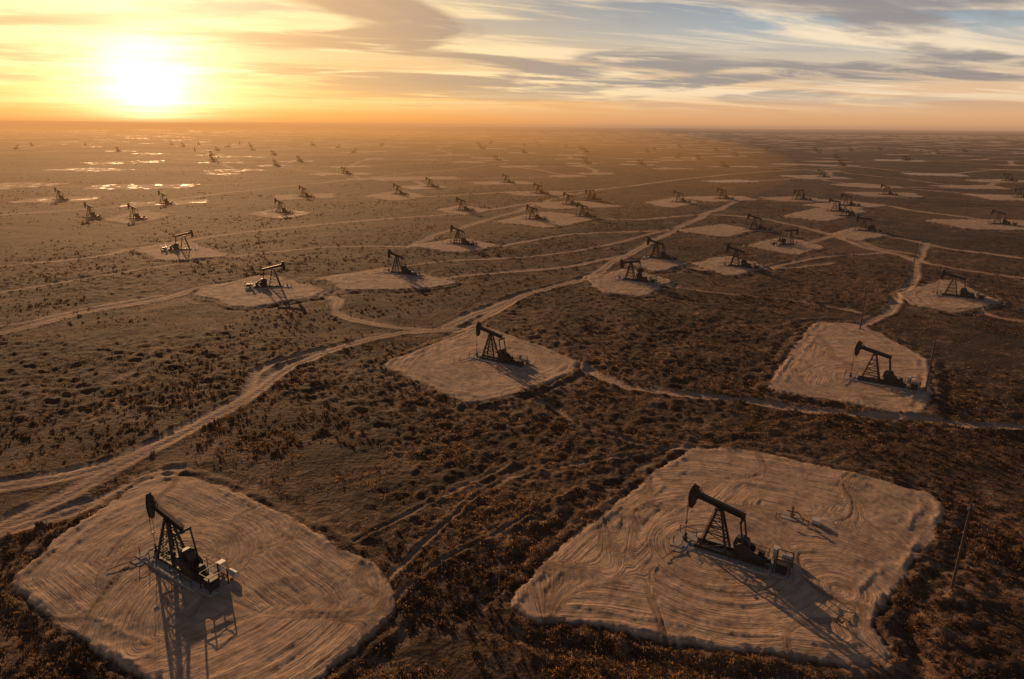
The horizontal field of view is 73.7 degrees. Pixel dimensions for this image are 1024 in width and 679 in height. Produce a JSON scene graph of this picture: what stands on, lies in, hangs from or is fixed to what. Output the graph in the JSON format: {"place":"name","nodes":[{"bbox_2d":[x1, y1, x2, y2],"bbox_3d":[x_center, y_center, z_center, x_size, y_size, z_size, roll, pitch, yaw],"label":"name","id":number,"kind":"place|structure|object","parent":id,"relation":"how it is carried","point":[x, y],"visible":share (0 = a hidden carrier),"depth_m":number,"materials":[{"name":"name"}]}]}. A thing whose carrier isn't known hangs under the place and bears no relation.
{"place":"outdoors","nodes":[
{"label":"outdoors","id":0,"kind":"place"},
{"bbox_2d":[0,123,1023,678],"bbox_3d":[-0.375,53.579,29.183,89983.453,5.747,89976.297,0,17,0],"label":"ground","id":1,"kind":"structure","parent":0,"point":[302,595],"depth_m":157.83,"materials":[{"name":"soil"}]},
{"bbox_2d":[48,187,70,200],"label":"pumpjack","id":2,"kind":"object","parent":1,"relation":"on","point":[61,198],"visible":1,"depth_m":551.86,"materials":[{"name":"paint"}]},
{"bbox_2d":[82,202,103,218],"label":"pumpjack","id":3,"kind":"object","parent":1,"relation":"on","point":[93,215],"visible":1,"depth_m":450.80,"materials":[{"name":"paint"}]},
{"bbox_2d":[125,203,147,219],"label":"pumpjack","id":4,"kind":"object","parent":1,"relation":"on","point":[137,216],"visible":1,"depth_m":445.91,"materials":[{"name":"paint"}]},
{"bbox_2d":[158,190,174,203],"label":"pumpjack","id":5,"kind":"object","parent":1,"relation":"on","point":[166,201],"visible":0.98,"depth_m":533.75,"materials":[{"name":"paint"}]},
{"bbox_2d":[106,493,239,596],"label":"pumpjack","id":6,"kind":"object","parent":1,"relation":"on","point":[189,568],"visible":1,"depth_m":94.20,"materials":[{"name":"paint"}]},
{"bbox_2d":[160,230,198,250],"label":"pumpjack","id":7,"kind":"object","parent":1,"relation":"on","point":[175,246],"visible":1,"depth_m":334.91,"materials":[{"name":"paint"}]},
{"bbox_2d":[244,261,290,289],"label":"pumpjack","id":8,"kind":"object","parent":1,"relation":"on","point":[262,283],"visible":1,"depth_m":259.23,"materials":[{"name":"paint"}]},
{"bbox_2d":[272,198,293,213],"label":"pumpjack","id":9,"kind":"object","parent":1,"relation":"on","point":[283,210],"visible":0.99,"depth_m":481.82,"materials":[{"name":"paint"}]},
{"bbox_2d":[295,185,314,197],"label":"pumpjack","id":10,"kind":"object","parent":1,"relation":"on","point":[307,195],"visible":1,"depth_m":591.03,"materials":[{"name":"paint"}]},
{"bbox_2d":[340,167,352,173],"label":"pumpjack","id":11,"kind":"object","parent":1,"relation":"on","point":[346,171],"visible":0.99,"depth_m":864.96,"materials":[{"name":"paint"}]},
{"bbox_2d":[376,249,421,276],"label":"pumpjack","id":12,"kind":"object","parent":1,"relation":"on","point":[405,271],"visible":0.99,"depth_m":285.21,"materials":[{"name":"paint"}]},
{"bbox_2d":[393,183,408,194],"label":"pumpjack","id":13,"kind":"object","parent":1,"relation":"on","point":[401,192],"visible":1,"depth_m":613.31,"materials":[{"name":"paint"}]},
{"bbox_2d":[424,177,439,186],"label":"pumpjack","id":14,"kind":"object","parent":1,"relation":"on","point":[432,184],"visible":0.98,"depth_m":688.54,"materials":[{"name":"paint"}]},
{"bbox_2d":[445,225,477,245],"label":"pumpjack","id":15,"kind":"object","parent":1,"relation":"on","point":[464,242],"visible":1,"depth_m":356.01,"materials":[{"name":"paint"}]},
{"bbox_2d":[453,197,475,211],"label":"pumpjack","id":16,"kind":"object","parent":1,"relation":"on","point":[466,208],"visible":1,"depth_m":496.66,"materials":[{"name":"paint"}]},
{"bbox_2d":[460,322,529,368],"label":"pumpjack","id":17,"kind":"object","parent":1,"relation":"on","point":[504,357],"visible":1,"depth_m":179.64,"materials":[{"name":"paint"}]},
{"bbox_2d":[498,174,515,182],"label":"pumpjack","id":18,"kind":"object","parent":1,"relation":"on","point":[507,181],"visible":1,"depth_m":744.11,"materials":[{"name":"paint"}]},
{"bbox_2d":[0,188,1023,678],"bbox_3d":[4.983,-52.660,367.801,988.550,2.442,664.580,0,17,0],"label":"sagebrush scrub","id":19,"kind":"object","parent":1,"relation":"on","point":[442,622],"visible":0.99,"depth_m":136.47,"materials":[{"name":"brown plant"}]},
{"bbox_2d":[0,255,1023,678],"bbox_3d":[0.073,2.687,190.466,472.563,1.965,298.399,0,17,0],"label":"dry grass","id":20,"kind":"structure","parent":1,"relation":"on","point":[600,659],"depth_m":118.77,"materials":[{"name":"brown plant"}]},
{"bbox_2d":[0,155,1023,335],"bbox_3d":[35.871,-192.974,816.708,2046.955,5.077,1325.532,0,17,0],"label":"distant scrub","id":21,"kind":"object","parent":1,"relation":"on","point":[696,292],"visible":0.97,"depth_m":330.22,"materials":[{"name":"brown plant"}]},
{"bbox_2d":[523,204,547,220],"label":"pumpjack","id":22,"kind":"object","parent":1,"relation":"on","point":[537,216],"visible":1,"depth_m":452.85,"materials":[{"name":"paint"}]},
{"bbox_2d":[531,182,549,193],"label":"pumpjack","id":23,"kind":"object","parent":1,"relation":"on","point":[543,192],"visible":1,"depth_m":622.25,"materials":[{"name":"paint"}]},
{"bbox_2d":[558,192,581,205],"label":"pumpjack","id":24,"kind":"object","parent":1,"relation":"on","point":[572,202],"visible":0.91,"depth_m":539.88,"materials":[{"name":"paint"}]},
{"bbox_2d":[571,202,597,217],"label":"pumpjack","id":25,"kind":"object","parent":1,"relation":"on","point":[587,215],"visible":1,"depth_m":468.02,"materials":[{"name":"paint"}]},
{"bbox_2d":[582,190,602,200],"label":"pumpjack","id":26,"kind":"object","parent":1,"relation":"on","point":[593,197],"visible":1,"depth_m":574.59,"materials":[{"name":"paint"}]},
{"bbox_2d":[612,259,657,283],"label":"pumpjack","id":27,"kind":"object","parent":1,"relation":"on","point":[640,278],"visible":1,"depth_m":274.57,"materials":[{"name":"paint"}]},
{"bbox_2d":[639,237,678,260],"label":"pumpjack","id":28,"kind":"object","parent":1,"relation":"on","point":[664,255],"visible":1,"depth_m":321.62,"materials":[{"name":"paint"}]},
{"bbox_2d":[671,190,691,202],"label":"pumpjack","id":29,"kind":"object","parent":1,"relation":"on","point":[682,200],"visible":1,"depth_m":563.88,"materials":[{"name":"paint"}]},
{"bbox_2d":[714,187,734,199],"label":"pumpjack","id":30,"kind":"object","parent":1,"relation":"on","point":[726,196],"visible":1,"depth_m":593.07,"materials":[{"name":"paint"}]},
{"bbox_2d":[662,483,794,580],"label":"pumpjack","id":31,"kind":"object","parent":1,"relation":"on","point":[740,552],"visible":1,"depth_m":98.43,"materials":[{"name":"paint"}]},
{"bbox_2d":[718,244,760,269],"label":"pumpjack","id":32,"kind":"object","parent":1,"relation":"on","point":[744,264],"visible":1,"depth_m":303.81,"materials":[{"name":"paint"}]},
{"bbox_2d":[743,213,772,231],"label":"pumpjack","id":33,"kind":"object","parent":1,"relation":"on","point":[762,228],"visible":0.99,"depth_m":415.28,"materials":[{"name":"paint"}]},
{"bbox_2d":[770,228,800,245],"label":"pumpjack","id":34,"kind":"object","parent":1,"relation":"on","point":[781,241],"visible":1,"depth_m":363.13,"materials":[{"name":"paint"}]},
{"bbox_2d":[791,190,811,199],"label":"pumpjack","id":35,"kind":"object","parent":1,"relation":"on","point":[803,196],"visible":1,"depth_m":591.74,"materials":[{"name":"paint"}]},
{"bbox_2d":[776,506,831,532],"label":"wellhead","id":36,"kind":"object","parent":1,"relation":"on","point":[791,516],"visible":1,"depth_m":108.68,"materials":[{"name":"metal"}]},
{"bbox_2d":[818,169,829,176],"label":"pumpjack","id":37,"kind":"object","parent":1,"relation":"on","point":[820,175],"visible":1,"depth_m":865.60,"materials":[{"name":"paint"}]},
{"bbox_2d":[825,198,849,211],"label":"pumpjack","id":38,"kind":"object","parent":1,"relation":"on","point":[840,209],"visible":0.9,"depth_m":508.46,"materials":[{"name":"paint"}]},
{"bbox_2d":[834,203,860,217],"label":"pumpjack","id":39,"kind":"object","parent":1,"relation":"on","point":[851,214],"visible":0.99,"depth_m":481.56,"materials":[{"name":"paint"}]},
{"bbox_2d":[841,193,860,205],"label":"pumpjack","id":40,"kind":"object","parent":1,"relation":"on","point":[851,202],"visible":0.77,"depth_m":547.83,"materials":[{"name":"paint"}]},
{"bbox_2d":[859,288,867,328],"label":"utility pole","id":41,"kind":"object","parent":1,"relation":"on","point":[866,290],"visible":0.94,"depth_m":209.66,"materials":[{"name":"brown wood"}]},
{"bbox_2d":[852,216,882,232],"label":"pumpjack","id":42,"kind":"object","parent":1,"relation":"on","point":[872,228],"visible":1,"depth_m":412.72,"materials":[{"name":"paint"}]},
{"bbox_2d":[841,340,921,392],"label":"pumpjack","id":43,"kind":"object","parent":1,"relation":"on","point":[890,380],"visible":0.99,"depth_m":165.85,"materials":[{"name":"paint"}]},
{"bbox_2d":[877,184,897,194],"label":"pumpjack","id":44,"kind":"object","parent":1,"relation":"on","point":[890,193],"visible":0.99,"depth_m":639.07,"materials":[{"name":"paint"}]},
{"bbox_2d":[924,339,936,391],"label":"utility pole","id":45,"kind":"object","parent":1,"relation":"on","point":[934,342],"visible":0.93,"depth_m":159.47,"materials":[{"name":"brown wood"}]},
{"bbox_2d":[932,269,985,300],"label":"pumpjack","id":46,"kind":"object","parent":1,"relation":"on","point":[964,293],"visible":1,"depth_m":252.69,"materials":[{"name":"paint"}]},
{"bbox_2d":[950,503,973,586],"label":"utility pole","id":47,"kind":"object","parent":1,"relation":"on","point":[970,507],"visible":0.93,"depth_m":91.06,"materials":[{"name":"brown wood"}]},
{"bbox_2d":[992,263,1000,296],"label":"utility pole","id":48,"kind":"object","parent":1,"relation":"on","point":[996,281],"visible":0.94,"depth_m":252.89,"materials":[{"name":"brown wood"}]},
{"bbox_2d":[986,209,1017,225],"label":"pumpjack","id":49,"kind":"object","parent":1,"relation":"on","point":[1004,222],"visible":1,"depth_m":446.04,"materials":[{"name":"paint"}]},
{"bbox_2d":[1001,173,1017,181],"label":"pumpjack","id":50,"kind":"object","parent":1,"relation":"on","point":[1013,180],"visible":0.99,"depth_m":813.67,"materials":[{"name":"paint"}]},
{"bbox_2d":[1011,188,1023,197],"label":"pumpjack","id":51,"kind":"object","parent":1,"relation":"on","point":[1018,193],"visible":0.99,"depth_m":623.15,"materials":[{"name":"paint"}]},
{"bbox_2d":[0,0,1023,129],"label":"sky","id":52,"kind":"structure","parent":0,"point":[774,64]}
]}

